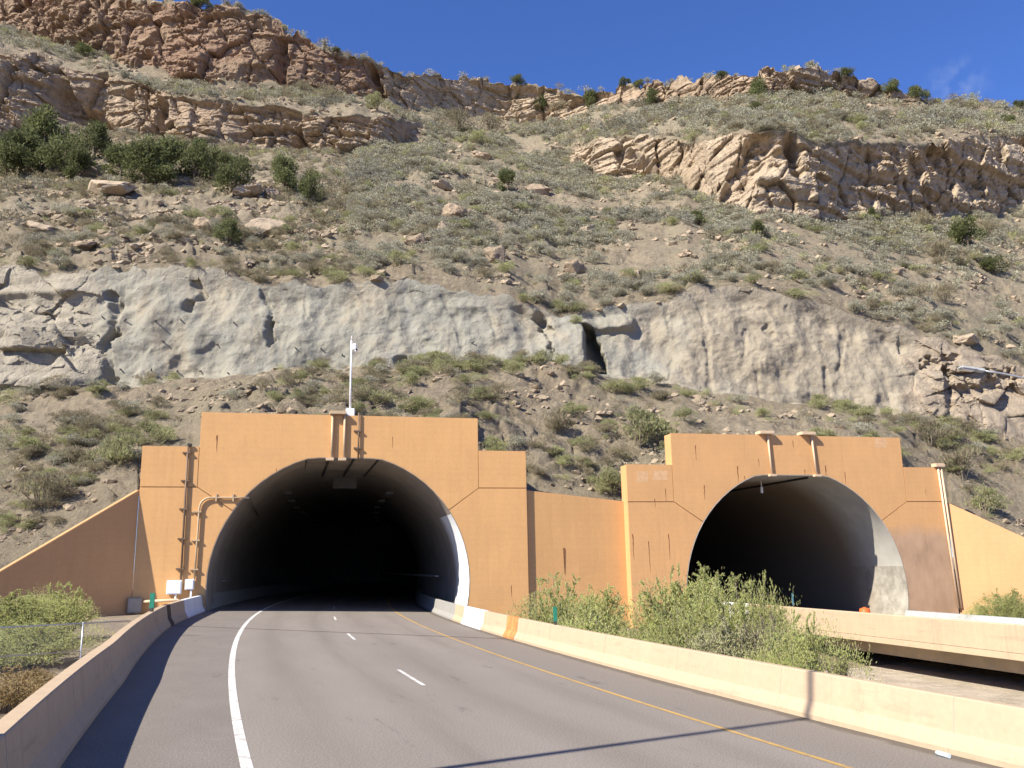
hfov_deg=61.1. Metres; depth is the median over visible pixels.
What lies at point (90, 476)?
green shrub
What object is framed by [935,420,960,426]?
green shrub
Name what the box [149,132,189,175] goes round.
juniper tree
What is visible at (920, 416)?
sagebrush
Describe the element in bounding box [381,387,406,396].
dry brush
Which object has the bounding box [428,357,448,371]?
green shrub
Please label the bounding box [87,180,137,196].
boulder
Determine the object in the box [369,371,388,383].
dry brush
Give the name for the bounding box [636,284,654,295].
sagebrush
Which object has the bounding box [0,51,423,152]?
rock cliff
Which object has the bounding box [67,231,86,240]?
sagebrush
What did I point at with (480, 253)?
sagebrush
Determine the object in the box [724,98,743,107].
dry brush
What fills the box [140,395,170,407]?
dry brush
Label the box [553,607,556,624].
marker post
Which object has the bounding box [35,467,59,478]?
green shrub
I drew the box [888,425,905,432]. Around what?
green shrub
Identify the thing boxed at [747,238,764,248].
sagebrush
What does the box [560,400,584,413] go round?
green shrub
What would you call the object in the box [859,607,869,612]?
traffic drum
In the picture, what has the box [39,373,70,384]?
dry brush
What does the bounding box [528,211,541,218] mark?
sagebrush
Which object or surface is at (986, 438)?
green shrub
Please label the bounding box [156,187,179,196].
green shrub
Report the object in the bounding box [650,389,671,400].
dry brush
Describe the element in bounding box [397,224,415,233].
sagebrush
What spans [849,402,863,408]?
green shrub
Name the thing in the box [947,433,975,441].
green shrub
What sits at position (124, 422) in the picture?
dry brush
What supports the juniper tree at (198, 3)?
on the hillside
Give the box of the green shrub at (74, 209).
[63,205,84,216]
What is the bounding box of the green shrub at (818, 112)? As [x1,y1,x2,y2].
[813,110,826,115]
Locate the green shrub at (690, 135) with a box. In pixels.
[686,130,701,138]
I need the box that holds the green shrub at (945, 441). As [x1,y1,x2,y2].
[933,437,957,450]
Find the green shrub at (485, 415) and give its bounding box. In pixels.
[474,410,494,419]
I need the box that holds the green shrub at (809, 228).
[804,221,827,231]
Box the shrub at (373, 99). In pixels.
[364,90,398,111]
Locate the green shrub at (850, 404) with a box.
[838,398,857,408]
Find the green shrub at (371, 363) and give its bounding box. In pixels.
[360,358,385,372]
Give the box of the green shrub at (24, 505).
[17,500,38,508]
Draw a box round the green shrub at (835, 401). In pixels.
[829,399,842,407]
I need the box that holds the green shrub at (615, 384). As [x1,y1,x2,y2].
[597,377,629,391]
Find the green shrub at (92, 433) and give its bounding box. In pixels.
[79,428,102,438]
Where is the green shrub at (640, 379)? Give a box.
[628,376,654,388]
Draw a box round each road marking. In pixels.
[228,586,403,767]
[388,591,851,767]
[398,670,424,684]
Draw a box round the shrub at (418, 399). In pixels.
[395,395,435,414]
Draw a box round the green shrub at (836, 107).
[830,103,839,110]
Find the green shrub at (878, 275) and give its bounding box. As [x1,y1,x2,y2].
[870,271,896,279]
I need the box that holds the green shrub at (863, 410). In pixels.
[854,407,874,415]
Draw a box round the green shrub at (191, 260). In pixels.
[185,256,205,265]
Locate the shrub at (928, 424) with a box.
[909,412,968,446]
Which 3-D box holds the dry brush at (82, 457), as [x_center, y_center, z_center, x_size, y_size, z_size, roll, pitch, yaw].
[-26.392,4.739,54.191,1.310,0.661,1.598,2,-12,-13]
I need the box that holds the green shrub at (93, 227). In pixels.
[87,225,104,231]
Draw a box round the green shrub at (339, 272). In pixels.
[325,270,348,283]
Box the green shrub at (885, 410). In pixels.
[880,406,897,417]
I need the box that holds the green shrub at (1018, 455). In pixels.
[998,449,1023,460]
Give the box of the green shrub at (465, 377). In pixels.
[459,374,474,383]
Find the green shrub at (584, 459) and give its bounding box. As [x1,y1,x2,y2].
[580,456,597,466]
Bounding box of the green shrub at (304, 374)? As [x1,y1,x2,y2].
[292,369,311,382]
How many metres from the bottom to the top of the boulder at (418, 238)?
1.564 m
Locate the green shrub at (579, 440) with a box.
[566,435,595,446]
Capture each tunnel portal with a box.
[131,412,528,618]
[621,433,958,628]
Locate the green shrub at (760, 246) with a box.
[742,241,768,250]
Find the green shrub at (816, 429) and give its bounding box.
[807,427,826,435]
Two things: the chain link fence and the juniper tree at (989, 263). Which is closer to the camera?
the chain link fence
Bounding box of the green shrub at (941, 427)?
[932,422,956,430]
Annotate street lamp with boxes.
[958,365,1023,378]
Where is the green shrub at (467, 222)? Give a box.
[458,217,472,228]
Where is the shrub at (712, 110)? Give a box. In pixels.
[696,101,719,117]
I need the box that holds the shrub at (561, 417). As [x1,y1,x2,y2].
[535,406,577,434]
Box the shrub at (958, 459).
[936,446,985,480]
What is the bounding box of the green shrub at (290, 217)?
[280,214,296,221]
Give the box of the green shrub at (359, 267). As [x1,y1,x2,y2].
[352,263,370,273]
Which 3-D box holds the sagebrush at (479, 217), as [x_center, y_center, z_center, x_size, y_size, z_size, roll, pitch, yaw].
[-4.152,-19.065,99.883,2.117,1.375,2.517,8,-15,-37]
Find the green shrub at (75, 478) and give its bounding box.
[66,475,85,486]
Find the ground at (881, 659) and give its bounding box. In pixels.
[0,557,959,718]
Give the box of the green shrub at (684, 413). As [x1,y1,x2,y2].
[671,405,698,419]
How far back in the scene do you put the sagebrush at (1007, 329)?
86.85 m
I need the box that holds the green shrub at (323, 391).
[317,387,330,393]
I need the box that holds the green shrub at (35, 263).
[16,255,39,266]
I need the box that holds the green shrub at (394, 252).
[386,249,411,264]
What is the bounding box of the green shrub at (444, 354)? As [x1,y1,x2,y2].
[431,351,456,359]
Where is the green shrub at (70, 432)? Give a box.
[59,429,81,441]
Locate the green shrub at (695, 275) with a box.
[679,269,704,282]
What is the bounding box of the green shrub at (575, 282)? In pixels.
[560,278,583,287]
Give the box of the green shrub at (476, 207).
[466,205,485,211]
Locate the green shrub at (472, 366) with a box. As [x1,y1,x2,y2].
[460,358,491,371]
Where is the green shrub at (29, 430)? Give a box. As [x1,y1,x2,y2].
[4,425,36,436]
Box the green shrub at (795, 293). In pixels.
[786,288,808,297]
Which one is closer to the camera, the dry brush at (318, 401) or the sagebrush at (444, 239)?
the dry brush at (318, 401)
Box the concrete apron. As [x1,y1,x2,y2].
[824,660,1023,705]
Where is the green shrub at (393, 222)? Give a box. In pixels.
[388,218,406,230]
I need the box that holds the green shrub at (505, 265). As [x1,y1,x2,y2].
[491,260,517,272]
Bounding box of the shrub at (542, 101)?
[533,92,546,120]
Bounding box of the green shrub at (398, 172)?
[388,170,406,179]
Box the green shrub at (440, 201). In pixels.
[437,198,451,204]
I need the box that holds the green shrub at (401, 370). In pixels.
[396,367,406,373]
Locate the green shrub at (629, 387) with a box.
[619,381,643,394]
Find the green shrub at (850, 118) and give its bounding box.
[844,112,858,122]
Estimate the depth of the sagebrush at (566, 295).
79.31 m
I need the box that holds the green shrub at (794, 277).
[787,268,812,280]
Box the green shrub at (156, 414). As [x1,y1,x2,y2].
[141,406,170,420]
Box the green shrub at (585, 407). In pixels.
[577,404,591,410]
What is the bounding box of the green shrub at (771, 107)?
[763,104,781,111]
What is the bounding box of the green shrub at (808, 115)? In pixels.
[806,113,818,119]
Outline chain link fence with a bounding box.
[0,620,130,677]
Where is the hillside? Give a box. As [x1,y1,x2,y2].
[0,0,1023,568]
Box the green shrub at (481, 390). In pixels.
[467,385,493,399]
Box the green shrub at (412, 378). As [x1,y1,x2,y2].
[394,370,422,385]
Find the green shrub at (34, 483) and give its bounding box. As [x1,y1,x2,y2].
[21,472,48,491]
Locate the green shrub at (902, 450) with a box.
[901,447,911,457]
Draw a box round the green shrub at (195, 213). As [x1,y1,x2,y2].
[181,205,208,217]
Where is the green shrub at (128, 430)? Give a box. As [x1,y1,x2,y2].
[114,424,143,435]
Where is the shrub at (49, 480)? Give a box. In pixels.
[4,470,83,507]
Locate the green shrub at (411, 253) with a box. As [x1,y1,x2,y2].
[402,249,418,256]
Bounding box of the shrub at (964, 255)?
[946,244,982,266]
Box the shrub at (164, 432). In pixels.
[141,420,177,445]
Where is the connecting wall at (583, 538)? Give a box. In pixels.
[527,490,628,625]
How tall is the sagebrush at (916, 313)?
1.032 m
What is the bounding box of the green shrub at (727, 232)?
[723,226,742,235]
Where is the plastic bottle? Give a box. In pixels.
[935,750,950,757]
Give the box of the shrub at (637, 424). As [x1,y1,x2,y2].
[613,405,683,448]
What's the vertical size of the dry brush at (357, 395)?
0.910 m
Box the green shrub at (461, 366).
[449,363,467,369]
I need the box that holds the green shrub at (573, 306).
[562,299,588,312]
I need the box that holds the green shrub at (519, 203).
[513,201,531,209]
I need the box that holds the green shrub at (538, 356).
[527,347,550,365]
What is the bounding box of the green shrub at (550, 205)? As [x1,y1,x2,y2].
[541,204,558,211]
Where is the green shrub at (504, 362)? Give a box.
[497,357,515,365]
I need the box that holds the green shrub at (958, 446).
[952,444,976,451]
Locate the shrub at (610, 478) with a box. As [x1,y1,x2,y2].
[587,465,620,495]
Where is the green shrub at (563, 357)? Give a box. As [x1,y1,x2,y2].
[549,353,569,363]
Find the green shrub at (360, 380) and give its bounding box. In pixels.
[343,376,369,387]
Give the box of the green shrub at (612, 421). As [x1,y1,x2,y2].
[602,417,617,424]
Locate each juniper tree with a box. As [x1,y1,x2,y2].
[0,126,47,175]
[0,140,23,178]
[15,103,78,171]
[34,134,99,175]
[61,145,95,178]
[73,41,94,58]
[75,119,112,159]
[97,140,137,177]
[118,134,173,183]
[134,159,178,186]
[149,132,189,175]
[173,136,216,180]
[188,0,213,8]
[205,143,234,173]
[211,154,254,195]
[212,217,242,244]
[269,152,298,191]
[296,167,326,205]
[495,167,515,190]
[508,73,525,85]
[583,89,597,107]
[618,76,631,86]
[631,79,644,88]
[643,87,658,104]
[690,209,704,223]
[714,70,728,79]
[746,76,767,95]
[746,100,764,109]
[750,219,765,236]
[839,66,855,78]
[867,205,881,220]
[877,77,899,94]
[905,84,931,100]
[944,214,991,246]
[977,254,1011,273]
[1000,114,1015,123]
[1012,99,1023,108]
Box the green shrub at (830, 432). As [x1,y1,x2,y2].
[818,428,838,435]
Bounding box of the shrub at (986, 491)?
[963,483,1016,513]
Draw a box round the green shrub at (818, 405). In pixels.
[808,399,827,408]
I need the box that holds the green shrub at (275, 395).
[264,390,292,401]
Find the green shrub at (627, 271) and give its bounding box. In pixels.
[618,267,638,277]
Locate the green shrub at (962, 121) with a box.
[957,117,972,126]
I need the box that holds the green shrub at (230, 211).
[214,207,238,218]
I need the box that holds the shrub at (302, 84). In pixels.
[285,79,315,94]
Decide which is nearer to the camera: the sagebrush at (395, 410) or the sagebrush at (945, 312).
the sagebrush at (395, 410)
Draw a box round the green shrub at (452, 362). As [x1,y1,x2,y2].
[440,359,458,366]
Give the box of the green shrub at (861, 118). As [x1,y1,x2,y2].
[853,113,870,123]
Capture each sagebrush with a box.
[0,412,23,421]
[7,401,26,411]
[23,383,40,395]
[25,231,48,243]
[43,455,65,464]
[47,247,65,257]
[49,201,65,211]
[49,254,74,269]
[50,234,78,242]
[50,452,70,461]
[55,415,82,425]
[57,205,77,215]
[61,433,86,446]
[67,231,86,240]
[73,475,95,484]
[74,228,95,239]
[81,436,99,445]
[84,378,104,387]
[94,454,112,465]
[101,236,121,245]
[114,449,141,460]
[116,399,148,410]
[129,223,153,233]
[143,217,158,225]
[152,229,170,234]
[158,231,182,238]
[208,217,220,224]
[211,243,234,254]
[220,388,243,399]
[245,235,260,247]
[246,226,264,231]
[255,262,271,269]
[266,253,293,262]
[272,256,287,266]
[296,253,313,262]
[301,385,313,395]
[304,379,322,386]
[310,248,325,257]
[329,212,344,220]
[340,242,360,251]
[342,259,359,269]
[346,204,371,212]
[348,194,362,200]
[348,246,370,257]
[349,209,364,220]
[354,215,369,222]
[357,256,374,264]
[360,250,381,262]
[361,197,378,207]
[363,256,379,265]
[363,374,378,383]
[365,260,381,268]
[369,253,392,264]
[371,209,388,217]
[373,241,394,251]
[374,362,390,374]
[377,221,392,231]
[379,181,396,188]
[382,245,399,251]
[384,190,401,196]
[386,407,404,414]
[387,246,404,255]
[390,239,406,248]
[393,210,409,218]
[394,221,413,229]
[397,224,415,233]
[405,190,420,197]
[406,211,430,221]
[414,185,431,195]
[414,216,431,225]
[420,197,435,204]
[422,204,438,210]
[422,245,449,256]
[424,231,445,240]
[427,220,448,228]
[428,193,443,200]
[429,236,455,245]
[432,249,456,260]
[433,258,458,269]
[436,413,452,417]
[439,227,454,236]
[443,264,456,273]
[446,221,455,228]
[448,215,461,224]
[449,249,464,260]
[450,248,469,261]
[458,228,477,237]
[463,219,484,228]
[464,256,480,265]
[470,235,487,244]
[471,196,484,204]
[473,213,485,221]
[473,254,489,264]
[474,248,488,262]
[481,217,495,227]
[482,192,500,200]
[486,234,500,244]
[489,210,510,220]
[498,202,514,211]
[498,235,516,247]
[500,224,521,233]
[501,231,517,240]
[505,433,527,449]
[508,199,520,208]
[514,234,528,241]
[521,228,536,240]
[525,289,546,303]
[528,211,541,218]
[528,288,550,302]
[529,240,543,250]
[531,274,553,284]
[532,213,546,221]
[532,229,552,239]
[533,239,548,251]
[535,350,558,364]
[541,246,564,256]
[550,226,561,234]
[555,225,574,235]
[555,238,573,246]
[555,271,572,282]
[555,290,576,301]
[558,281,582,294]
[560,298,579,311]
[564,217,584,225]
[564,234,586,245]
[574,362,590,370]
[581,241,595,248]
[586,230,599,238]
[586,251,608,264]
[586,287,602,296]
[588,280,611,290]
[592,231,611,237]
[592,298,612,306]
[597,271,619,281]
[600,271,619,283]
[603,288,621,295]
[604,286,631,295]
[616,278,637,289]
[630,278,647,289]
[636,205,655,216]
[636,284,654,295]
[641,281,657,294]
[645,370,666,384]
[648,388,672,397]
[652,265,674,275]
[668,272,685,282]
[674,273,693,284]
[681,267,697,273]
[684,270,706,282]
[696,258,714,269]
[696,277,712,284]
[703,252,718,262]
[708,268,723,276]
[713,224,728,232]
[713,240,734,251]
[713,257,735,264]
[718,271,741,281]
[723,249,742,259]
[726,120,746,128]
[726,226,742,237]
[729,393,750,402]
[730,221,748,232]
[734,107,754,117]
[736,217,753,224]
[741,254,756,263]
[742,118,758,126]
[743,96,757,104]
[743,111,759,117]
[744,234,763,242]
[746,258,767,268]
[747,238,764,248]
[751,119,768,131]
[753,111,767,121]
[753,255,762,261]
[754,118,771,129]
[762,121,777,129]
[774,112,784,120]
[778,264,795,274]
[779,255,798,266]
[785,213,797,222]
[788,119,800,128]
[791,268,812,278]
[793,118,806,127]
[798,277,818,286]
[801,216,814,222]
[815,116,830,125]
[815,273,841,287]
[829,109,843,118]
[833,256,855,263]
[837,261,852,271]
[841,228,855,233]
[847,299,869,314]
[848,263,863,274]
[850,226,865,233]
[851,421,874,434]
[860,263,882,272]
[865,291,884,301]
[867,309,889,319]
[872,251,892,260]
[873,267,891,278]
[876,245,892,257]
[877,128,895,136]
[880,310,896,318]
[885,240,899,248]
[887,286,904,294]
[888,280,909,291]
[889,302,909,310]
[902,239,917,248]
[905,280,917,288]
[905,298,917,309]
[905,309,932,317]
[907,413,934,421]
[931,307,952,318]
[935,423,954,430]
[953,329,969,334]
[966,441,987,451]
[970,326,990,337]
[979,428,1001,434]
[982,314,1008,323]
[990,300,1012,309]
[993,323,1013,334]
[1001,347,1021,357]
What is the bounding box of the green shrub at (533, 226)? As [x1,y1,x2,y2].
[519,225,539,236]
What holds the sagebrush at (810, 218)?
on the hillside
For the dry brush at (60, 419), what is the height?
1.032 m
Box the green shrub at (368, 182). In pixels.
[361,180,376,187]
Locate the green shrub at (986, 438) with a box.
[980,433,996,442]
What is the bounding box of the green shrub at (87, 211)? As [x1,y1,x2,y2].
[79,208,96,214]
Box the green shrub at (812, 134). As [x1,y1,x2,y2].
[805,129,820,138]
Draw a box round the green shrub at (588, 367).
[578,364,594,370]
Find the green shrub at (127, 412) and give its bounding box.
[116,406,138,416]
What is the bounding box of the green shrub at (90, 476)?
[81,472,100,483]
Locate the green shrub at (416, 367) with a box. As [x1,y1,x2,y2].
[412,365,428,374]
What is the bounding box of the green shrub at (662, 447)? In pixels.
[656,441,664,449]
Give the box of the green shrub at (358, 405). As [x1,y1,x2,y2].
[351,400,370,411]
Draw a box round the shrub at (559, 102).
[549,98,570,114]
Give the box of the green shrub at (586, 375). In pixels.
[580,371,593,379]
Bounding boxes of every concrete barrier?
[0,581,389,767]
[415,590,1023,767]
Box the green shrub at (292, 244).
[280,241,300,250]
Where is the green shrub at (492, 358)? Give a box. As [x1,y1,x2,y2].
[484,356,500,362]
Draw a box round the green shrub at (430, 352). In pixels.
[421,350,437,357]
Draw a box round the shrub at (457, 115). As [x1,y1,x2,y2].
[434,105,485,131]
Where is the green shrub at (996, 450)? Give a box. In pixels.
[986,446,1001,454]
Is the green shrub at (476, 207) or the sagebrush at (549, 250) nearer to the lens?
the sagebrush at (549, 250)
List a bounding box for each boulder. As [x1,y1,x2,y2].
[27,220,59,233]
[67,241,96,251]
[81,167,100,176]
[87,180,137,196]
[193,217,216,230]
[232,183,264,195]
[244,218,294,235]
[264,188,283,200]
[403,389,411,393]
[404,233,425,245]
[431,179,454,190]
[437,221,449,228]
[441,202,467,219]
[471,150,492,159]
[481,245,505,262]
[488,181,495,187]
[525,184,550,195]
[551,145,562,149]
[562,259,586,273]
[580,225,595,230]
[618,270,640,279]
[891,267,902,276]
[953,333,978,344]
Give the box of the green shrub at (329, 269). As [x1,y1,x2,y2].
[320,265,337,275]
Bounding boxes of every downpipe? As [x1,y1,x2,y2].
[326,410,346,460]
[755,431,776,476]
[797,431,821,476]
[931,463,962,607]
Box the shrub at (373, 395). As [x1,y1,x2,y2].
[352,386,398,407]
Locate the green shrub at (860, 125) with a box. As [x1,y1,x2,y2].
[855,121,874,129]
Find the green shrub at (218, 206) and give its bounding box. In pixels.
[206,203,223,213]
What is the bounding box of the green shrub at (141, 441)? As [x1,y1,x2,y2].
[133,436,151,445]
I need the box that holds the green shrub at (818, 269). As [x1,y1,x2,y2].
[810,264,825,273]
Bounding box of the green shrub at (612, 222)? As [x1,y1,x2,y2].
[601,218,617,228]
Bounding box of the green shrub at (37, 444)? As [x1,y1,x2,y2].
[22,438,48,448]
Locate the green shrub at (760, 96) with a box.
[757,93,776,100]
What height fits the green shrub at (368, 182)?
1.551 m
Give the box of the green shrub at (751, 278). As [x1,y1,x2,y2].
[743,273,763,283]
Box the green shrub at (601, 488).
[592,482,614,493]
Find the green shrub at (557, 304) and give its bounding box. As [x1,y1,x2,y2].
[549,299,568,311]
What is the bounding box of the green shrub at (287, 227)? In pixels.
[281,224,293,232]
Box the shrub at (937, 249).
[924,236,957,260]
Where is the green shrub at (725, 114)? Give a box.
[710,110,728,122]
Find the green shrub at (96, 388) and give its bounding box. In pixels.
[83,384,110,393]
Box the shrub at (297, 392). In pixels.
[289,386,307,399]
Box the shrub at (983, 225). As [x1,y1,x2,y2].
[972,216,1001,235]
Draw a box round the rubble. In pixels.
[0,0,1023,544]
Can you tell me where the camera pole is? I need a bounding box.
[346,336,357,415]
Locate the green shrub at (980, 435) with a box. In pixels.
[971,431,985,437]
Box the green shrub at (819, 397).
[804,394,829,403]
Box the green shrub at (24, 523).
[13,517,39,529]
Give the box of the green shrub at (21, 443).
[12,435,50,447]
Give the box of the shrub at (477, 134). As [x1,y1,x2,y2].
[468,128,492,142]
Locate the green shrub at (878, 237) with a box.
[870,235,884,245]
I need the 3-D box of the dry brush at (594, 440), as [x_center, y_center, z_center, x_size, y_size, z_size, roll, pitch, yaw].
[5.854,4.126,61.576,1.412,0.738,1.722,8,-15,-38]
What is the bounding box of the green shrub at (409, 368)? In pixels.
[402,366,420,375]
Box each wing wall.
[0,490,138,616]
[947,502,1023,614]
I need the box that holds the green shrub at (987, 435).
[974,432,998,441]
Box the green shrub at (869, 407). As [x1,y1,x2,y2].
[853,405,876,415]
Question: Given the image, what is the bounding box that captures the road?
[60,585,1002,767]
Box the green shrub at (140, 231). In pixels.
[129,225,149,234]
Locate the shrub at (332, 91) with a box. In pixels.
[313,83,343,101]
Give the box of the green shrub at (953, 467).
[942,460,966,473]
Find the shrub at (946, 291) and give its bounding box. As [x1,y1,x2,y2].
[932,283,958,303]
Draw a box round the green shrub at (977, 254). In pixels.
[969,253,982,259]
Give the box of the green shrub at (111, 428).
[104,422,133,430]
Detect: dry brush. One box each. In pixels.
[7,443,43,460]
[9,459,28,467]
[10,470,36,479]
[16,446,41,458]
[18,432,59,444]
[18,498,46,510]
[21,243,39,248]
[22,512,47,521]
[23,246,41,257]
[23,438,48,446]
[24,463,44,471]
[25,444,48,456]
[31,238,53,248]
[33,496,62,507]
[36,247,52,255]
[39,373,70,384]
[40,486,81,499]
[44,414,77,426]
[45,515,66,525]
[48,409,70,416]
[49,390,66,399]
[52,445,90,462]
[52,467,86,476]
[55,384,82,395]
[56,424,79,433]
[57,216,74,226]
[58,447,89,462]
[60,387,76,393]
[65,407,93,418]
[65,436,84,445]
[69,429,97,437]
[72,459,105,472]
[73,421,87,430]
[75,187,93,197]
[76,217,96,224]
[76,420,106,431]
[77,454,97,460]
[78,177,91,184]
[84,412,113,423]
[93,204,120,212]
[104,214,122,222]
[104,398,128,410]
[105,417,140,430]
[105,431,129,439]
[110,416,131,424]
[114,226,128,235]
[115,403,137,416]
[131,371,157,383]
[135,419,151,430]
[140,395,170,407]
[141,432,161,443]
[145,216,166,223]
[156,255,180,263]
[157,244,180,254]
[157,250,181,259]
[168,229,189,240]
[169,215,182,221]
[179,224,198,232]
[196,230,219,236]
[200,224,222,231]
[218,263,236,272]
[219,253,244,266]
[234,267,250,275]
[238,228,250,238]
[239,268,266,277]
[241,239,263,251]
[247,377,275,388]
[249,273,267,279]
[251,256,265,263]
[253,272,268,282]
[262,237,286,250]
[267,228,286,236]
[269,225,286,232]
[275,249,295,255]
[275,369,300,386]
[279,263,298,275]
[297,393,324,405]
[298,367,329,378]
[301,397,325,406]
[302,385,323,395]
[304,261,320,273]
[306,211,323,220]
[308,235,327,243]
[309,260,327,272]
[312,215,333,224]
[315,356,332,368]
[325,392,358,402]
[328,197,342,207]
[330,384,348,393]
[333,372,349,381]
[334,263,358,274]
[338,232,359,241]
[341,255,360,265]
[344,388,370,400]
[348,200,362,205]
[349,383,371,392]
[353,385,374,397]
[358,221,378,226]
[359,213,379,220]
[362,365,380,372]
[362,371,381,381]
[365,410,384,415]
[367,197,384,208]
[368,356,386,361]
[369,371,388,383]
[369,384,380,390]
[372,212,388,220]
[374,394,394,404]
[377,411,400,416]
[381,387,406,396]
[385,254,403,266]
[389,362,415,373]
[404,358,432,370]
[415,224,432,231]
[416,407,435,416]
[421,400,440,408]
[422,355,452,365]
[425,216,454,228]
[435,363,461,375]
[439,392,471,403]
[444,413,467,417]
[448,385,474,395]
[451,412,471,417]
[454,349,486,360]
[469,229,484,234]
[470,265,499,277]
[473,358,496,365]
[477,389,497,398]
[479,353,500,364]
[485,393,506,401]
[486,381,512,393]
[511,348,529,358]
[525,440,553,449]
[526,463,543,471]
[532,468,550,476]
[543,447,561,456]
[545,211,562,218]
[546,418,562,432]
[557,363,581,373]
[571,456,596,466]
[574,363,604,373]
[574,441,598,451]
[576,359,599,366]
[577,467,594,473]
[588,437,602,445]
[592,422,616,433]
[599,455,621,465]
[605,444,632,458]
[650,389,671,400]
[651,389,665,397]
[665,284,686,294]
[698,429,719,433]
[711,253,733,261]
[716,116,740,128]
[723,210,736,216]
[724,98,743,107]
[729,214,747,220]
[755,96,771,107]
[755,260,774,269]
[759,260,784,273]
[766,109,785,117]
[772,121,785,128]
[792,114,804,120]
[803,118,824,130]
[804,107,815,113]
[805,394,833,403]
[818,256,834,262]
[822,114,840,120]
[827,118,843,127]
[833,110,853,120]
[857,276,877,287]
[857,415,877,424]
[862,298,883,310]
[873,225,888,235]
[885,414,899,421]
[897,410,918,420]
[904,416,923,424]
[906,304,923,311]
[907,283,931,296]
[913,321,934,330]
[914,267,937,275]
[923,312,941,324]
[930,255,947,264]
[942,416,965,422]
[947,422,963,429]
[958,445,979,452]
[959,484,981,492]
[960,418,985,432]
[989,461,1012,469]
[998,445,1020,455]
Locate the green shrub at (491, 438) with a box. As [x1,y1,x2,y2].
[482,435,508,447]
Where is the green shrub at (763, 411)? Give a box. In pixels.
[755,406,773,416]
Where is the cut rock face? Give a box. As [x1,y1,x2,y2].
[92,264,919,421]
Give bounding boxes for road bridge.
[721,602,1023,673]
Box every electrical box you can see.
[127,598,142,614]
[166,580,181,597]
[185,579,194,596]
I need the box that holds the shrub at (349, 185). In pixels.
[330,181,359,194]
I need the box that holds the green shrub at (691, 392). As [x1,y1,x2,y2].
[680,388,698,396]
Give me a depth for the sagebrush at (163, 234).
81.45 m
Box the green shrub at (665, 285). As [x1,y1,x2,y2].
[655,281,679,294]
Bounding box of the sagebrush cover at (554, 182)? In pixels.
[0,0,1023,535]
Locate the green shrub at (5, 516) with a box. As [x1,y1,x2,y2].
[0,512,26,527]
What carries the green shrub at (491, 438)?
on the hillside
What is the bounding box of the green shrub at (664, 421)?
[647,416,668,433]
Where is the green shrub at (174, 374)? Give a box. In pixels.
[161,371,183,380]
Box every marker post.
[149,593,154,611]
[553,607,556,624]
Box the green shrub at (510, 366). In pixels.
[501,361,526,374]
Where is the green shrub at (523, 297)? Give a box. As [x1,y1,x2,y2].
[518,292,538,301]
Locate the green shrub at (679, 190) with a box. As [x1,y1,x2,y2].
[673,187,684,194]
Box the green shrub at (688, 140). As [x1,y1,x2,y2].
[678,131,694,141]
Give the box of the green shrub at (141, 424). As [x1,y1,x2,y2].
[137,419,162,431]
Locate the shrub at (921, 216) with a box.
[908,208,937,229]
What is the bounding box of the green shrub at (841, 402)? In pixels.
[833,399,849,408]
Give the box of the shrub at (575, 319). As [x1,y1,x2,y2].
[570,315,582,323]
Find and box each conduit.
[143,598,178,602]
[176,443,191,579]
[189,494,259,578]
[353,412,361,460]
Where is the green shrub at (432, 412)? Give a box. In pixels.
[421,409,436,416]
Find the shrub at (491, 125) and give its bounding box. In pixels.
[468,111,509,129]
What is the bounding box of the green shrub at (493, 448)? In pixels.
[484,445,506,450]
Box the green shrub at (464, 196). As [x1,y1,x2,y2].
[458,192,470,202]
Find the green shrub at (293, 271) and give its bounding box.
[283,268,305,277]
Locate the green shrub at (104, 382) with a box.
[97,379,109,386]
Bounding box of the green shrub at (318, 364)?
[305,359,330,367]
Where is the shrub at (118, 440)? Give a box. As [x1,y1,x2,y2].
[85,431,140,467]
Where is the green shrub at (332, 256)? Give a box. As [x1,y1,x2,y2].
[319,254,340,259]
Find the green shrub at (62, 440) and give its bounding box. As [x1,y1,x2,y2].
[53,433,75,444]
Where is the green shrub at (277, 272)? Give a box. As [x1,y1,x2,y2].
[270,267,285,276]
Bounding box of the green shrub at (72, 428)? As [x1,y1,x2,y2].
[56,424,81,435]
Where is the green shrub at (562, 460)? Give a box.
[555,454,576,465]
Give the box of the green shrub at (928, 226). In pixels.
[917,223,934,230]
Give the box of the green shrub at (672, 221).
[662,216,677,225]
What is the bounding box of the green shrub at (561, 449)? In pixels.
[547,444,566,455]
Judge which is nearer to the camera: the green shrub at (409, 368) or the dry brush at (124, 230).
the green shrub at (409, 368)
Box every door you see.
[128,599,140,611]
[167,581,180,593]
[186,580,192,588]
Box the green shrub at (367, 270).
[355,267,375,273]
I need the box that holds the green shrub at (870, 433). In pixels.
[860,430,880,436]
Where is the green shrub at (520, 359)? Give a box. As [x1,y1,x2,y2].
[509,355,529,364]
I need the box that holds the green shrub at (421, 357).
[407,352,434,363]
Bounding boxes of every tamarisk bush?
[0,589,84,643]
[0,615,114,668]
[0,639,55,672]
[2,581,109,639]
[503,571,612,634]
[513,604,640,642]
[569,582,650,635]
[602,561,746,644]
[610,617,660,641]
[621,589,697,640]
[627,603,719,649]
[670,613,794,660]
[672,571,801,650]
[729,620,822,671]
[731,570,808,655]
[731,610,821,664]
[759,609,886,682]
[829,655,860,676]
[958,602,999,619]
[966,586,1023,617]
[997,594,1023,617]
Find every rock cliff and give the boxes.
[0,0,385,99]
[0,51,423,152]
[0,264,107,390]
[380,67,603,123]
[568,131,1023,222]
[604,65,919,106]
[899,332,1023,441]
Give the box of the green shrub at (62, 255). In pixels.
[60,254,75,264]

